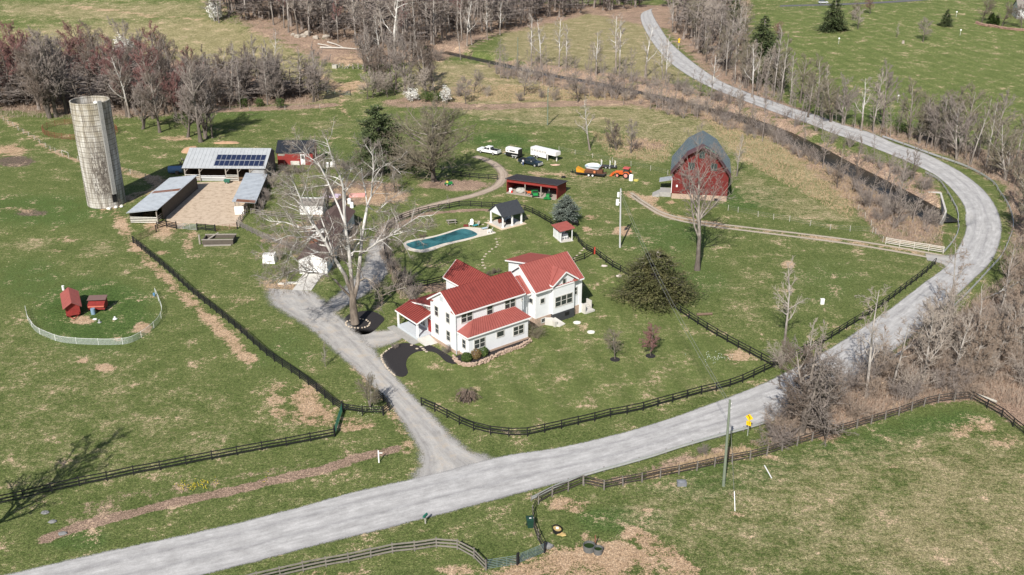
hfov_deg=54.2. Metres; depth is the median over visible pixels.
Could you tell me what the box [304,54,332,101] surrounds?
bare tree
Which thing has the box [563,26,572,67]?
bare tree
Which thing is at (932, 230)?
undergrowth
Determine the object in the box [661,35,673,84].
bare tree
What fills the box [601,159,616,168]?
pipe rack
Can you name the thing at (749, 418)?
warning sign
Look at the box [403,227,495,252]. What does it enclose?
pool deck
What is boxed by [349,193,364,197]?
material pile
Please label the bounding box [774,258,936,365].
board fence
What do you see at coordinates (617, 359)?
mulch ring
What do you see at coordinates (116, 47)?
bare tree
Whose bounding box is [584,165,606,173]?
old machine
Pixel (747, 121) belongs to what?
bare shrub
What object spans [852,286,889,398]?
bare tree
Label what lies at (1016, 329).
bare tree
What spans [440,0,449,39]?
bare tree
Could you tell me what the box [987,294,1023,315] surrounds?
bare shrub
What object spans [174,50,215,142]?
bare tree
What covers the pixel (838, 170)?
bare shrub
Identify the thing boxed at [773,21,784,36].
bare tree
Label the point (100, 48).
bare tree
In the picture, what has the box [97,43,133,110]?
bare tree
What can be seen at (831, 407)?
bare shrub
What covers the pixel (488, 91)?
bare shrub
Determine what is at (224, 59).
bare tree
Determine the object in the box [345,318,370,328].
stone ring
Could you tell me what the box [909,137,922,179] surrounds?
bare shrub
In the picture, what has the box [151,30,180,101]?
bare tree
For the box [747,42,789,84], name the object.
conifer
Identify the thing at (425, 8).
bare tree
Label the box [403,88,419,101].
flowering tree
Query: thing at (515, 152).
horse trailer
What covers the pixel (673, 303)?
power line
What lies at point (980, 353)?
bare shrub
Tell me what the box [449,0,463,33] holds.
bare tree
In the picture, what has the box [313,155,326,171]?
bare shrub
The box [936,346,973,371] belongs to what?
bare shrub
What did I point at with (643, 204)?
wheel rut
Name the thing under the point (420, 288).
bare shrub
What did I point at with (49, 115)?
bare tree
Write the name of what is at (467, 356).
round shrub
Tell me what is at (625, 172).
tractor
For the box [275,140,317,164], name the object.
red shed
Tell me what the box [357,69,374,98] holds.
bare tree
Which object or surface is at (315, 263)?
garage door
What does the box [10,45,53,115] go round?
bare tree
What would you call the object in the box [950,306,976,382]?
bare tree
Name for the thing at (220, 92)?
bare tree
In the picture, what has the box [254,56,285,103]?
bare tree
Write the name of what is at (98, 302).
hen house
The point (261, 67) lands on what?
bare tree
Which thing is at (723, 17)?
bare tree
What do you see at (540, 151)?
stock trailer
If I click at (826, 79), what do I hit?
bare tree
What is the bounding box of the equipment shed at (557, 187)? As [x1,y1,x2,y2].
[505,174,567,199]
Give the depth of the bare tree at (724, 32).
343.22 m
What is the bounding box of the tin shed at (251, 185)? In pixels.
[232,173,266,214]
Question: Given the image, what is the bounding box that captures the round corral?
[41,119,117,139]
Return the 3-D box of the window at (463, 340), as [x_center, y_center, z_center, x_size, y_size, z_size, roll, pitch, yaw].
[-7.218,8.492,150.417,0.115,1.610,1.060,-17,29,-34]
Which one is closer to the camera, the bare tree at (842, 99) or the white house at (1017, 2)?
the bare tree at (842, 99)
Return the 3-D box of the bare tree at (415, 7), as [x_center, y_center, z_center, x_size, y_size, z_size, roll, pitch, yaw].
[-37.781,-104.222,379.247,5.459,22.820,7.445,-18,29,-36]
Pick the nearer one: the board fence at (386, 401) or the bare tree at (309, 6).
the board fence at (386, 401)
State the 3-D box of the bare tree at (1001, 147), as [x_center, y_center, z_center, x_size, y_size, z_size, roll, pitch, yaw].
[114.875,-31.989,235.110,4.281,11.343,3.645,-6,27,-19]
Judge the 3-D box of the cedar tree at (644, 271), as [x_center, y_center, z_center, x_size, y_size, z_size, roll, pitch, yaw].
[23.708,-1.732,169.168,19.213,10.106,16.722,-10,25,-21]
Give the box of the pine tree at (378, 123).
[339,104,418,173]
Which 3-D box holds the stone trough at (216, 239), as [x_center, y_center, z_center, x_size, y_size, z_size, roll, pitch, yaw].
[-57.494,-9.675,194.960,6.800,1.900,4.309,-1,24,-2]
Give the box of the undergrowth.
[0,0,1023,450]
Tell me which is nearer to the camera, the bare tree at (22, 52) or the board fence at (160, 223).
the board fence at (160, 223)
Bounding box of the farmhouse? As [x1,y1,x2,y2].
[387,251,594,356]
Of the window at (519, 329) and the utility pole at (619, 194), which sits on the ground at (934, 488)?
the utility pole at (619, 194)
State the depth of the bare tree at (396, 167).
221.80 m
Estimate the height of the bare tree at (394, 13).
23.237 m
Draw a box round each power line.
[621,192,727,398]
[621,196,727,402]
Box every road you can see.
[5,8,1001,574]
[780,0,921,6]
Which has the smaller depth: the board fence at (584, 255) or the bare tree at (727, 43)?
the board fence at (584, 255)
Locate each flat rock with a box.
[47,519,56,523]
[58,531,66,535]
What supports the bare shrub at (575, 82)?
on the ground at (934, 488)
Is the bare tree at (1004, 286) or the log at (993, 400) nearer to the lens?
the log at (993, 400)
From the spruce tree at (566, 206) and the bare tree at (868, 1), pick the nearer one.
the spruce tree at (566, 206)
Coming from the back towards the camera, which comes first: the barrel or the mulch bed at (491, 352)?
the barrel
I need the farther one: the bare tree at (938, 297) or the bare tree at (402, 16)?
the bare tree at (402, 16)
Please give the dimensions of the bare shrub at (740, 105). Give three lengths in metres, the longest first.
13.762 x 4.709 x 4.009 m
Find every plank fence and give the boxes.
[236,219,294,247]
[238,205,249,221]
[247,537,486,574]
[250,208,318,220]
[532,475,583,548]
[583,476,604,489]
[603,391,972,489]
[970,391,1023,432]
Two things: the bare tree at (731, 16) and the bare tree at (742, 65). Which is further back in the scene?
the bare tree at (731, 16)
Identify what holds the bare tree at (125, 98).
on the ground at (934, 488)
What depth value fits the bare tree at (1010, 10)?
406.72 m
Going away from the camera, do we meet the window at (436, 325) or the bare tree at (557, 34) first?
the window at (436, 325)
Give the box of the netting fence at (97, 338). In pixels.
[25,288,161,344]
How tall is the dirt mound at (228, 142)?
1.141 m
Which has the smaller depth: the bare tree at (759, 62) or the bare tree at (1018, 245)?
the bare tree at (1018, 245)
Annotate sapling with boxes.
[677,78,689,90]
[697,70,703,97]
[700,98,713,111]
[711,102,725,115]
[746,97,755,119]
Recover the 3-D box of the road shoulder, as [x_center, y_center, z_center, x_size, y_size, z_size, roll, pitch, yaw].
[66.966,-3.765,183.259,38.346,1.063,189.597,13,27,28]
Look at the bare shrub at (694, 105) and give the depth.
291.58 m
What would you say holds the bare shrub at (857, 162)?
on the ground at (934, 488)
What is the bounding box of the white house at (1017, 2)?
[1012,0,1023,18]
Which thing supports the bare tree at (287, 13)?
on the ground at (934, 488)
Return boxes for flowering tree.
[112,32,136,55]
[206,0,222,20]
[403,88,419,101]
[439,85,451,102]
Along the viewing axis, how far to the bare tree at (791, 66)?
299.14 m
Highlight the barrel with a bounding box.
[90,308,95,314]
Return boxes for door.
[304,261,322,272]
[427,318,430,331]
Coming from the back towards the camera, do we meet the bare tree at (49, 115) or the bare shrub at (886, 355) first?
the bare tree at (49, 115)
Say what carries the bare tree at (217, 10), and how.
on the ground at (934, 488)
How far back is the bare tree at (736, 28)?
346.27 m
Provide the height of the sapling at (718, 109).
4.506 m
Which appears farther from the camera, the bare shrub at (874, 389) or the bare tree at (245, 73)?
the bare tree at (245, 73)
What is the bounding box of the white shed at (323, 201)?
[299,197,325,214]
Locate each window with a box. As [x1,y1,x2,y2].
[434,305,438,317]
[435,323,438,334]
[445,312,449,323]
[446,329,450,341]
[461,311,472,323]
[462,338,465,349]
[474,336,485,349]
[486,305,492,314]
[496,329,504,338]
[504,298,515,308]
[513,323,523,336]
[540,297,544,304]
[555,292,572,307]
[574,286,577,295]
[688,162,694,169]
[711,164,716,170]
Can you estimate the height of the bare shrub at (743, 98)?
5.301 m
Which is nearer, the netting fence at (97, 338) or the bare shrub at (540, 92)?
the netting fence at (97, 338)
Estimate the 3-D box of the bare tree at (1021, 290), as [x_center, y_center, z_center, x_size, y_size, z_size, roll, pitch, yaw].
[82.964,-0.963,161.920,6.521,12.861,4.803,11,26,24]
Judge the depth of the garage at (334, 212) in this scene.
197.48 m
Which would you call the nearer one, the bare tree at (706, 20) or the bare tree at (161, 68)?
the bare tree at (161, 68)
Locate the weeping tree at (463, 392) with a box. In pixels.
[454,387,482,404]
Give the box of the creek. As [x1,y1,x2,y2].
[442,51,959,222]
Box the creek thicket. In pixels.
[487,37,944,232]
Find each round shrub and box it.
[461,352,472,361]
[471,348,481,358]
[478,346,488,356]
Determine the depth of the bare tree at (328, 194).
211.99 m
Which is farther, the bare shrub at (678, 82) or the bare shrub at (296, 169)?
the bare shrub at (678, 82)
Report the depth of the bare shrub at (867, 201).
213.49 m
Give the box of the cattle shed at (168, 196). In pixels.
[127,175,197,223]
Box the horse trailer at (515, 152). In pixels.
[504,146,521,158]
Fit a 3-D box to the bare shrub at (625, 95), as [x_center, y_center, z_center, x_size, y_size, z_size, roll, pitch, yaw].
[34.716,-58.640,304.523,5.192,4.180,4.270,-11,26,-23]
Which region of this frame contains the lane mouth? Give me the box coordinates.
[926,254,954,266]
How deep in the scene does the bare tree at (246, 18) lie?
394.56 m
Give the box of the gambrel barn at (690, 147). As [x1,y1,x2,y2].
[652,130,730,201]
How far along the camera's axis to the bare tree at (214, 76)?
287.06 m
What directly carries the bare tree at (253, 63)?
on the ground at (934, 488)
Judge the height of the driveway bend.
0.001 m
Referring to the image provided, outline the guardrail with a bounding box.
[925,172,959,253]
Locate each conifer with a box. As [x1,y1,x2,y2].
[717,0,750,31]
[738,15,782,57]
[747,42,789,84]
[809,0,852,33]
[937,9,953,26]
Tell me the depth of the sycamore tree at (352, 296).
152.36 m
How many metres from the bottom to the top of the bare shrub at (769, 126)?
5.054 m
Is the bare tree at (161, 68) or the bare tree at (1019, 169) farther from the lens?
the bare tree at (161, 68)
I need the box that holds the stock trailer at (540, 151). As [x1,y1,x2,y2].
[531,145,560,160]
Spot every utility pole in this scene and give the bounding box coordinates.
[547,91,548,124]
[616,188,621,247]
[722,399,731,486]
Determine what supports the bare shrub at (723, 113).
on the ground at (934, 488)
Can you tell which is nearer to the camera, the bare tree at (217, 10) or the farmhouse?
the farmhouse
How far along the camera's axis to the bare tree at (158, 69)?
294.11 m
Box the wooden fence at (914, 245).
[885,237,944,252]
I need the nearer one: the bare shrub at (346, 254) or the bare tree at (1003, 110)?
the bare shrub at (346, 254)
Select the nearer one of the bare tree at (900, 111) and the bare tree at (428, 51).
the bare tree at (900, 111)
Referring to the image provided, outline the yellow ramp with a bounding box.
[576,166,584,172]
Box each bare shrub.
[248,195,265,209]
[260,187,270,200]
[262,169,278,187]
[269,242,287,259]
[278,162,292,174]
[291,163,305,172]
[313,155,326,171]
[337,248,347,259]
[348,225,359,237]
[350,22,380,71]
[359,9,372,67]
[360,26,371,77]
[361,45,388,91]
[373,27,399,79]
[379,246,393,256]
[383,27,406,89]
[385,254,404,269]
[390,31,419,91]
[391,265,408,282]
[397,270,420,285]
[397,285,418,299]
[398,72,414,99]
[402,25,423,56]
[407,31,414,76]
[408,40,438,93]
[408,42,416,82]
[408,282,423,295]
[411,22,419,65]
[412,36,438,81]
[414,68,434,95]
[420,64,441,92]
[431,48,444,60]
[441,345,451,352]
[450,84,462,96]
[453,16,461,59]
[456,76,473,103]
[469,69,483,92]
[481,85,491,96]
[515,91,524,100]
[518,63,536,95]
[527,320,546,339]
[538,89,547,97]
[549,86,560,100]
[561,70,585,101]
[577,85,588,93]
[587,82,602,96]
[607,67,626,93]
[618,90,632,101]
[625,83,639,92]
[642,86,655,99]
[672,76,682,89]
[673,95,685,104]
[682,85,695,94]
[690,97,702,107]
[696,442,709,455]
[710,91,723,101]
[711,101,728,115]
[717,110,733,119]
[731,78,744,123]
[733,93,745,105]
[743,114,763,130]
[760,121,776,135]
[760,409,803,434]
[761,395,794,421]
[792,389,842,432]
[801,145,817,155]
[826,368,850,404]
[828,143,847,187]
[832,357,872,392]
[839,390,879,419]
[844,136,865,189]
[847,349,893,387]
[848,336,898,375]
[854,366,889,396]
[858,186,879,206]
[865,341,900,372]
[870,206,892,219]
[875,346,914,384]
[878,151,896,193]
[879,197,903,213]
[883,374,926,400]
[891,157,909,226]
[891,351,942,396]
[892,149,912,196]
[905,198,922,217]
[905,326,938,354]
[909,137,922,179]
[910,303,953,337]
[915,175,935,190]
[916,345,959,383]
[917,335,959,357]
[924,204,947,224]
[928,359,975,400]
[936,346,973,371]
[943,323,990,355]
[943,372,986,400]
[945,349,989,377]
[949,350,993,384]
[958,299,996,320]
[958,310,986,335]
[958,339,994,367]
[967,345,1011,380]
[969,300,1009,334]
[974,305,1022,344]
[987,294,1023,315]
[988,305,1016,330]
[997,246,1023,277]
[1002,349,1023,386]
[1004,344,1023,370]
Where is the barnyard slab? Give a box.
[165,181,247,226]
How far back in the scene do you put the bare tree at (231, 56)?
314.02 m
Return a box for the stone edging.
[380,345,395,375]
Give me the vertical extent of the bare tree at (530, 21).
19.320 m
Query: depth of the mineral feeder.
120.15 m
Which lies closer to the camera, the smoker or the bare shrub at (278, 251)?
the bare shrub at (278, 251)
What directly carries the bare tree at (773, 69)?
on the ground at (934, 488)
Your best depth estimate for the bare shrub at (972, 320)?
156.81 m
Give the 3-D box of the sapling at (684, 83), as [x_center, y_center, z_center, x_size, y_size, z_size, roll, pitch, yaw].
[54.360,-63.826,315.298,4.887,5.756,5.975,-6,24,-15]
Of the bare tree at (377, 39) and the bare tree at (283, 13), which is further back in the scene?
the bare tree at (283, 13)
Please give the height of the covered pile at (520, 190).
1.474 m
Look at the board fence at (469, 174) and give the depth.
233.19 m
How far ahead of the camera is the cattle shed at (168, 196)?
212.93 m
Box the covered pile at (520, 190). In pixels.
[516,187,524,192]
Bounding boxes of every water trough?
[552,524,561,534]
[583,541,594,553]
[593,545,602,555]
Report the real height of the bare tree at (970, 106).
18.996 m
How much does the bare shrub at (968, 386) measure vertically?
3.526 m
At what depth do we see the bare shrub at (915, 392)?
138.43 m
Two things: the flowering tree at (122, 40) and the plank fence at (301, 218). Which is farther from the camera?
the flowering tree at (122, 40)
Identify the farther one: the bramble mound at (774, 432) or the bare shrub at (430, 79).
the bare shrub at (430, 79)
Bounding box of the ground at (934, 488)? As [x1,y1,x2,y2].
[0,0,1023,574]
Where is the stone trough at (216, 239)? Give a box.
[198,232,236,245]
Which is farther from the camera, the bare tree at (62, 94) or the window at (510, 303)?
the bare tree at (62, 94)
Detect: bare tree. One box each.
[0,21,31,67]
[0,27,30,100]
[0,33,23,103]
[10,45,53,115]
[11,35,32,92]
[12,28,69,118]
[13,46,51,103]
[18,40,39,63]
[23,24,69,117]
[24,39,70,108]
[38,36,67,73]
[39,35,82,113]
[55,30,79,86]
[61,20,102,71]
[72,37,97,92]
[78,19,108,68]
[81,46,110,90]
[89,32,115,72]
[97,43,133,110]
[99,33,131,84]
[101,56,134,117]
[104,50,135,116]
[107,16,147,66]
[117,43,142,92]
[128,36,164,118]
[130,67,165,128]
[134,61,175,132]
[138,20,170,70]
[144,34,176,81]
[144,46,175,113]
[147,47,170,107]
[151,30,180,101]
[158,69,186,115]
[170,44,205,82]
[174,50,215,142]
[174,71,205,137]
[177,47,209,93]
[183,54,224,138]
[186,54,218,96]
[200,44,209,87]
[200,96,220,137]
[206,57,216,108]
[210,44,231,79]
[212,0,219,22]
[212,53,223,86]
[216,66,224,104]
[221,64,239,109]
[225,44,236,104]
[227,41,237,90]
[232,48,255,99]
[232,62,244,108]
[237,41,257,91]
[244,0,247,19]
[247,36,261,94]
[253,48,272,90]
[253,49,285,99]
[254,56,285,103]
[258,45,283,75]
[259,44,272,104]
[263,39,270,81]
[265,0,274,24]
[269,29,282,61]
[277,0,284,27]
[278,0,292,32]
[288,0,298,33]
[292,47,303,97]
[299,0,314,36]
[301,48,323,91]
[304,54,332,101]
[307,44,318,98]
[312,0,327,33]
[320,342,328,366]
[321,170,337,209]
[332,0,342,42]
[342,0,361,45]
[353,148,365,173]
[355,371,380,407]
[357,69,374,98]
[358,0,371,29]
[366,72,381,97]
[367,12,382,62]
[371,0,390,47]
[372,72,383,95]
[373,73,391,97]
[375,0,412,70]
[379,91,487,182]
[384,71,398,94]
[385,161,402,192]
[386,0,403,44]
[394,0,411,34]
[397,1,409,49]
[403,0,419,31]
[419,0,432,32]
[424,0,441,44]
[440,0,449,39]
[442,0,455,32]
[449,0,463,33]
[452,0,467,39]
[455,0,469,33]
[461,1,479,45]
[464,6,473,44]
[469,0,479,26]
[482,0,493,39]
[496,1,507,34]
[526,13,538,66]
[529,18,546,63]
[553,15,567,66]
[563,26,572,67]
[574,97,594,149]
[590,30,603,75]
[603,329,623,358]
[604,118,621,149]
[607,13,621,68]
[614,16,627,72]
[625,119,640,152]
[638,322,661,355]
[641,24,659,77]
[652,38,666,78]
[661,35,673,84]
[667,1,679,31]
[668,122,737,270]
[685,0,705,38]
[688,0,705,48]
[695,0,714,16]
[696,17,716,52]
[697,0,718,33]
[703,27,713,62]
[705,0,722,44]
[707,0,722,39]
[708,53,724,100]
[715,0,728,49]
[716,23,736,71]
[718,10,738,39]
[719,19,743,68]
[721,23,734,75]
[725,0,742,55]
[730,36,740,83]
[731,134,747,175]
[732,2,747,60]
[734,32,761,88]
[735,0,756,44]
[737,42,748,83]
[739,42,762,97]
[743,39,757,78]
[754,42,763,89]
[759,46,780,85]
[763,339,796,367]
[766,47,791,92]
[766,335,833,429]
[771,24,790,95]
[772,255,808,342]
[772,334,850,440]
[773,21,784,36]
[775,32,792,99]
[785,51,799,103]
[794,53,815,102]
[797,68,827,117]
[798,349,857,446]
[803,319,820,369]
[804,51,838,106]
[813,320,828,360]
[815,75,839,121]
[819,64,829,112]
[833,72,861,124]
[848,1,861,19]
[850,7,865,28]
[851,77,871,130]
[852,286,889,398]
[861,0,874,9]
[868,59,904,127]
[870,69,886,130]
[875,324,891,379]
[888,316,926,384]
[894,93,906,124]
[896,75,926,137]
[910,298,952,381]
[913,103,944,142]
[914,90,940,139]
[918,16,934,41]
[918,284,971,351]
[922,91,957,147]
[925,300,962,362]
[931,285,940,309]
[934,236,973,324]
[935,90,964,149]
[940,82,969,142]
[940,285,960,318]
[942,95,977,159]
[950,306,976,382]
[955,308,1003,367]
[957,81,988,153]
[969,96,992,164]
[970,278,992,341]
[973,105,991,157]
[978,0,996,22]
[980,276,1023,299]
[982,97,1002,167]
[984,114,1023,180]
[985,89,1020,154]
[985,313,1023,358]
[994,128,1010,172]
[995,223,1023,285]
[997,1,1017,25]
[999,235,1021,295]
[999,258,1016,313]
[999,300,1023,357]
[1001,291,1023,346]
[1005,252,1023,306]
[1010,162,1023,214]
[1010,173,1023,223]
[1013,4,1023,27]
[1014,143,1023,185]
[1015,100,1023,163]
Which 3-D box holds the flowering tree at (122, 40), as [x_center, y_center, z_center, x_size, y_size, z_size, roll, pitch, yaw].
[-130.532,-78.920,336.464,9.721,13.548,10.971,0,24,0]
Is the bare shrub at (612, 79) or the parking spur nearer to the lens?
the parking spur
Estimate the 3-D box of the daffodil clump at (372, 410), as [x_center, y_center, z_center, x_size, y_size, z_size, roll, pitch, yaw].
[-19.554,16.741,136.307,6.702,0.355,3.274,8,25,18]
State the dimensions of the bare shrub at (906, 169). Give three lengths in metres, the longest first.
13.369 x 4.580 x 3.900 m
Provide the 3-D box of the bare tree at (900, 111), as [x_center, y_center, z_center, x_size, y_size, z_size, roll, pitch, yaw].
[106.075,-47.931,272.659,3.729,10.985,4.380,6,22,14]
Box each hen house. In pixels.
[60,287,81,318]
[87,295,107,310]
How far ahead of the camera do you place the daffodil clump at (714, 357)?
150.70 m
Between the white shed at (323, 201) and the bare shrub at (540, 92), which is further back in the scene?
the bare shrub at (540, 92)
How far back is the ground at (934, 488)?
160.09 m
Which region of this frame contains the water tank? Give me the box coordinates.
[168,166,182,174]
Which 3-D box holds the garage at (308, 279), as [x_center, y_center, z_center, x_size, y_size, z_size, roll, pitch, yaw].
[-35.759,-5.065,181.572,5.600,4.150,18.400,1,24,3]
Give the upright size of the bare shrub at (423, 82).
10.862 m
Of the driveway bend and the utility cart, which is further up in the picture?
the utility cart
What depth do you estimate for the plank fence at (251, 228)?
198.39 m
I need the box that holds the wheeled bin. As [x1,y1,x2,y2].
[526,515,534,527]
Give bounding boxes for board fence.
[0,428,334,502]
[132,237,342,411]
[156,220,166,228]
[165,221,176,228]
[197,224,214,230]
[343,403,382,415]
[377,389,389,415]
[384,201,556,285]
[410,276,442,286]
[420,360,775,436]
[452,171,497,179]
[573,248,593,261]
[576,232,593,250]
[595,248,774,367]
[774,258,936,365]
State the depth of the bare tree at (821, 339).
148.24 m
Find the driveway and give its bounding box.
[268,288,489,479]
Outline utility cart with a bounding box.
[531,190,538,196]
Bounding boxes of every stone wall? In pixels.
[452,338,531,366]
[975,21,1023,30]
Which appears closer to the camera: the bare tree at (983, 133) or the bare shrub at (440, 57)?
the bare tree at (983, 133)
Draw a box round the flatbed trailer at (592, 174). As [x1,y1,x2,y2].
[570,169,606,176]
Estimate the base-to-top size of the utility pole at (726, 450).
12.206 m
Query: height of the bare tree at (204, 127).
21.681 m
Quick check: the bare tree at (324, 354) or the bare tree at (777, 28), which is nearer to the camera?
the bare tree at (324, 354)
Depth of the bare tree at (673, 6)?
418.65 m
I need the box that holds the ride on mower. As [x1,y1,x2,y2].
[543,188,551,199]
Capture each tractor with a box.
[444,181,452,185]
[609,166,631,178]
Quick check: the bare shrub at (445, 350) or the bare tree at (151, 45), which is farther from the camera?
the bare tree at (151, 45)
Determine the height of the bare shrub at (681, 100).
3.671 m
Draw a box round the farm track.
[376,155,507,238]
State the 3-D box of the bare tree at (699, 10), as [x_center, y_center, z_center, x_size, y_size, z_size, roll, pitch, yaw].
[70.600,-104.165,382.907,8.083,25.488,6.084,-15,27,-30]
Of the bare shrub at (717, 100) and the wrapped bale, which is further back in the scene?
the bare shrub at (717, 100)
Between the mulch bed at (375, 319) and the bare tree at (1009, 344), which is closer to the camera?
the bare tree at (1009, 344)
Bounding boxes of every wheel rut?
[630,192,942,255]
[630,195,925,257]
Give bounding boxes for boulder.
[322,34,329,38]
[543,542,552,549]
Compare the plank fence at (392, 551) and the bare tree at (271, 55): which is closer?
the plank fence at (392, 551)
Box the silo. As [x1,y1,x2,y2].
[69,96,125,208]
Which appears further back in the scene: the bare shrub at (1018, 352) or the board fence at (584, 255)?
the board fence at (584, 255)
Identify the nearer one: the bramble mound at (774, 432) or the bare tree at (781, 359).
the bramble mound at (774, 432)
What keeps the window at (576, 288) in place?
in the farmhouse
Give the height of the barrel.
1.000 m
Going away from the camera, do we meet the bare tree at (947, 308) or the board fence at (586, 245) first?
the bare tree at (947, 308)
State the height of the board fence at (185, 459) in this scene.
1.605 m
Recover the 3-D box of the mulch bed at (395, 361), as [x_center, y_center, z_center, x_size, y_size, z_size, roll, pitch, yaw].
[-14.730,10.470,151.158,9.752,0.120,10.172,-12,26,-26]
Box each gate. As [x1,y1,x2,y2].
[132,225,156,242]
[175,221,197,230]
[214,222,237,231]
[333,401,342,435]
[485,553,517,568]
[518,541,545,563]
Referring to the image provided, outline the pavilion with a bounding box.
[486,199,526,229]
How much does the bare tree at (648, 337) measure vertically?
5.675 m
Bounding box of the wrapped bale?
[262,252,277,263]
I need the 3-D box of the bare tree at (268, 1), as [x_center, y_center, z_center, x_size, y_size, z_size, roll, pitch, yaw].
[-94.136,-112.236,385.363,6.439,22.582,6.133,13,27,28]
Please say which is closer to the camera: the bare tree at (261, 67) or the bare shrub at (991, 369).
the bare shrub at (991, 369)
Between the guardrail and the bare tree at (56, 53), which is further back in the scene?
the bare tree at (56, 53)
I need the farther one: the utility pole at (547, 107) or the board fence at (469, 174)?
the utility pole at (547, 107)
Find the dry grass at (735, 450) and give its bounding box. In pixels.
[427,84,942,478]
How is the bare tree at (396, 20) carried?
on the ground at (934, 488)
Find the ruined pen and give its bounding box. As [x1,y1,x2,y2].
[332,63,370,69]
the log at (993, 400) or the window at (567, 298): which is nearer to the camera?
the log at (993, 400)
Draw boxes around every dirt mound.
[181,146,197,152]
[214,141,238,143]
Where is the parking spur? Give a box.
[355,329,401,348]
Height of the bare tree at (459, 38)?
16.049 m
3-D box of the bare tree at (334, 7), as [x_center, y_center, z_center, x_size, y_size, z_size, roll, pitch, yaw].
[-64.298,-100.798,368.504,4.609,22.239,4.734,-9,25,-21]
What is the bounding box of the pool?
[406,229,476,249]
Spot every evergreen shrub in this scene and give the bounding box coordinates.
[237,96,248,106]
[255,98,263,106]
[273,98,285,107]
[419,89,430,101]
[427,91,440,102]
[893,121,906,132]
[987,12,994,23]
[993,15,1000,24]
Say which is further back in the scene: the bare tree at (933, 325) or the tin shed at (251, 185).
the tin shed at (251, 185)
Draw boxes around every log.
[696,312,712,315]
[977,394,996,402]
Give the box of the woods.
[0,0,1023,173]
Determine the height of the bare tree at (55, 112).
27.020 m
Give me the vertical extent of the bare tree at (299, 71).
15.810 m
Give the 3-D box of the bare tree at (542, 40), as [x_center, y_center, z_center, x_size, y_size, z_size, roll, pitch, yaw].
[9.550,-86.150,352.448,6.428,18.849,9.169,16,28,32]
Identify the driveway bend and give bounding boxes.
[323,239,390,310]
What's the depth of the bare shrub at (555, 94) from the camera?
304.03 m
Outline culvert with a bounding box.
[928,192,946,224]
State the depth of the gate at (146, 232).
197.97 m
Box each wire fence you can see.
[3,119,61,152]
[561,148,667,174]
[728,205,873,232]
[858,206,883,241]
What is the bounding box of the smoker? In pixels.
[571,220,578,225]
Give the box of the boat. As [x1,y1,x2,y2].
[585,164,600,167]
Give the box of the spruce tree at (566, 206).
[550,194,581,221]
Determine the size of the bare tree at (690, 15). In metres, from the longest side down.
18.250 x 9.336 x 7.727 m
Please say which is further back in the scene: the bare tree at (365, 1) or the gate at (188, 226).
the bare tree at (365, 1)
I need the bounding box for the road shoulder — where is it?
[530,135,1013,500]
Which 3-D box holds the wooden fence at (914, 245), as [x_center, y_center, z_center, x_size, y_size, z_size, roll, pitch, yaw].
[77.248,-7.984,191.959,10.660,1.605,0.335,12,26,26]
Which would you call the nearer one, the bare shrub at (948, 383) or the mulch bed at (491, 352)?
the bare shrub at (948, 383)
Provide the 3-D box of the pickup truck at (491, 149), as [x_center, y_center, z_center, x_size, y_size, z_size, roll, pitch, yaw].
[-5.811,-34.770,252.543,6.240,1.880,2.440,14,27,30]
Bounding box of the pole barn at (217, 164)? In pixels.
[182,147,275,180]
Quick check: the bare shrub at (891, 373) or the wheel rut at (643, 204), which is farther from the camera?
the wheel rut at (643, 204)
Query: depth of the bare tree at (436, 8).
378.24 m
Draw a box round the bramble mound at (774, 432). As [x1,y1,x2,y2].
[752,420,798,449]
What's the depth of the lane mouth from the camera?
187.49 m
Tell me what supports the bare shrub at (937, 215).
on the ground at (934, 488)
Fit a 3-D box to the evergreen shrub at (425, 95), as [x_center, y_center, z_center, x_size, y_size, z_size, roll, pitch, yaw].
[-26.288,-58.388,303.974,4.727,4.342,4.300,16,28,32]
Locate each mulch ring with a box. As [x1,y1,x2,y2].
[610,357,619,361]
[646,353,654,357]
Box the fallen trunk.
[320,46,361,49]
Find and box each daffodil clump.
[179,478,218,488]
[345,402,393,415]
[685,352,732,364]
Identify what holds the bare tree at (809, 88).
on the ground at (934, 488)
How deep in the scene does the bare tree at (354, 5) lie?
366.88 m
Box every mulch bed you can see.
[344,311,383,334]
[382,343,455,376]
[456,336,529,362]
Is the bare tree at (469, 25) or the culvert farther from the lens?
the bare tree at (469, 25)
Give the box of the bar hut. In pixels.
[552,221,574,242]
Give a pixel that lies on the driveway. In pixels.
(441, 450)
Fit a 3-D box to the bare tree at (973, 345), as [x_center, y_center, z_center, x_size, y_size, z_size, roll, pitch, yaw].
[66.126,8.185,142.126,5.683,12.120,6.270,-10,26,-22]
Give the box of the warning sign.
[746,414,752,435]
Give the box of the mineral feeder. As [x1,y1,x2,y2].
[677,479,686,486]
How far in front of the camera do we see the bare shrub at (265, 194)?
218.62 m
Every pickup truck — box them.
[477,145,500,154]
[518,156,542,166]
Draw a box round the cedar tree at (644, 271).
[602,247,706,317]
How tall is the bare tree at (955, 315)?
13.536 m
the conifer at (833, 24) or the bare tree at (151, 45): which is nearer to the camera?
the bare tree at (151, 45)
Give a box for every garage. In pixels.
[293,233,339,290]
[310,201,354,247]
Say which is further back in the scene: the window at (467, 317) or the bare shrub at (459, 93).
the bare shrub at (459, 93)
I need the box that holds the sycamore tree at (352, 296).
[249,116,449,324]
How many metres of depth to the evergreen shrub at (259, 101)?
300.09 m
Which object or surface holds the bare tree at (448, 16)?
on the ground at (934, 488)
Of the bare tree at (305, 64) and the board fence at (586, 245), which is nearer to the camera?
the board fence at (586, 245)
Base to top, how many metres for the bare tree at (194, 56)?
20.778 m

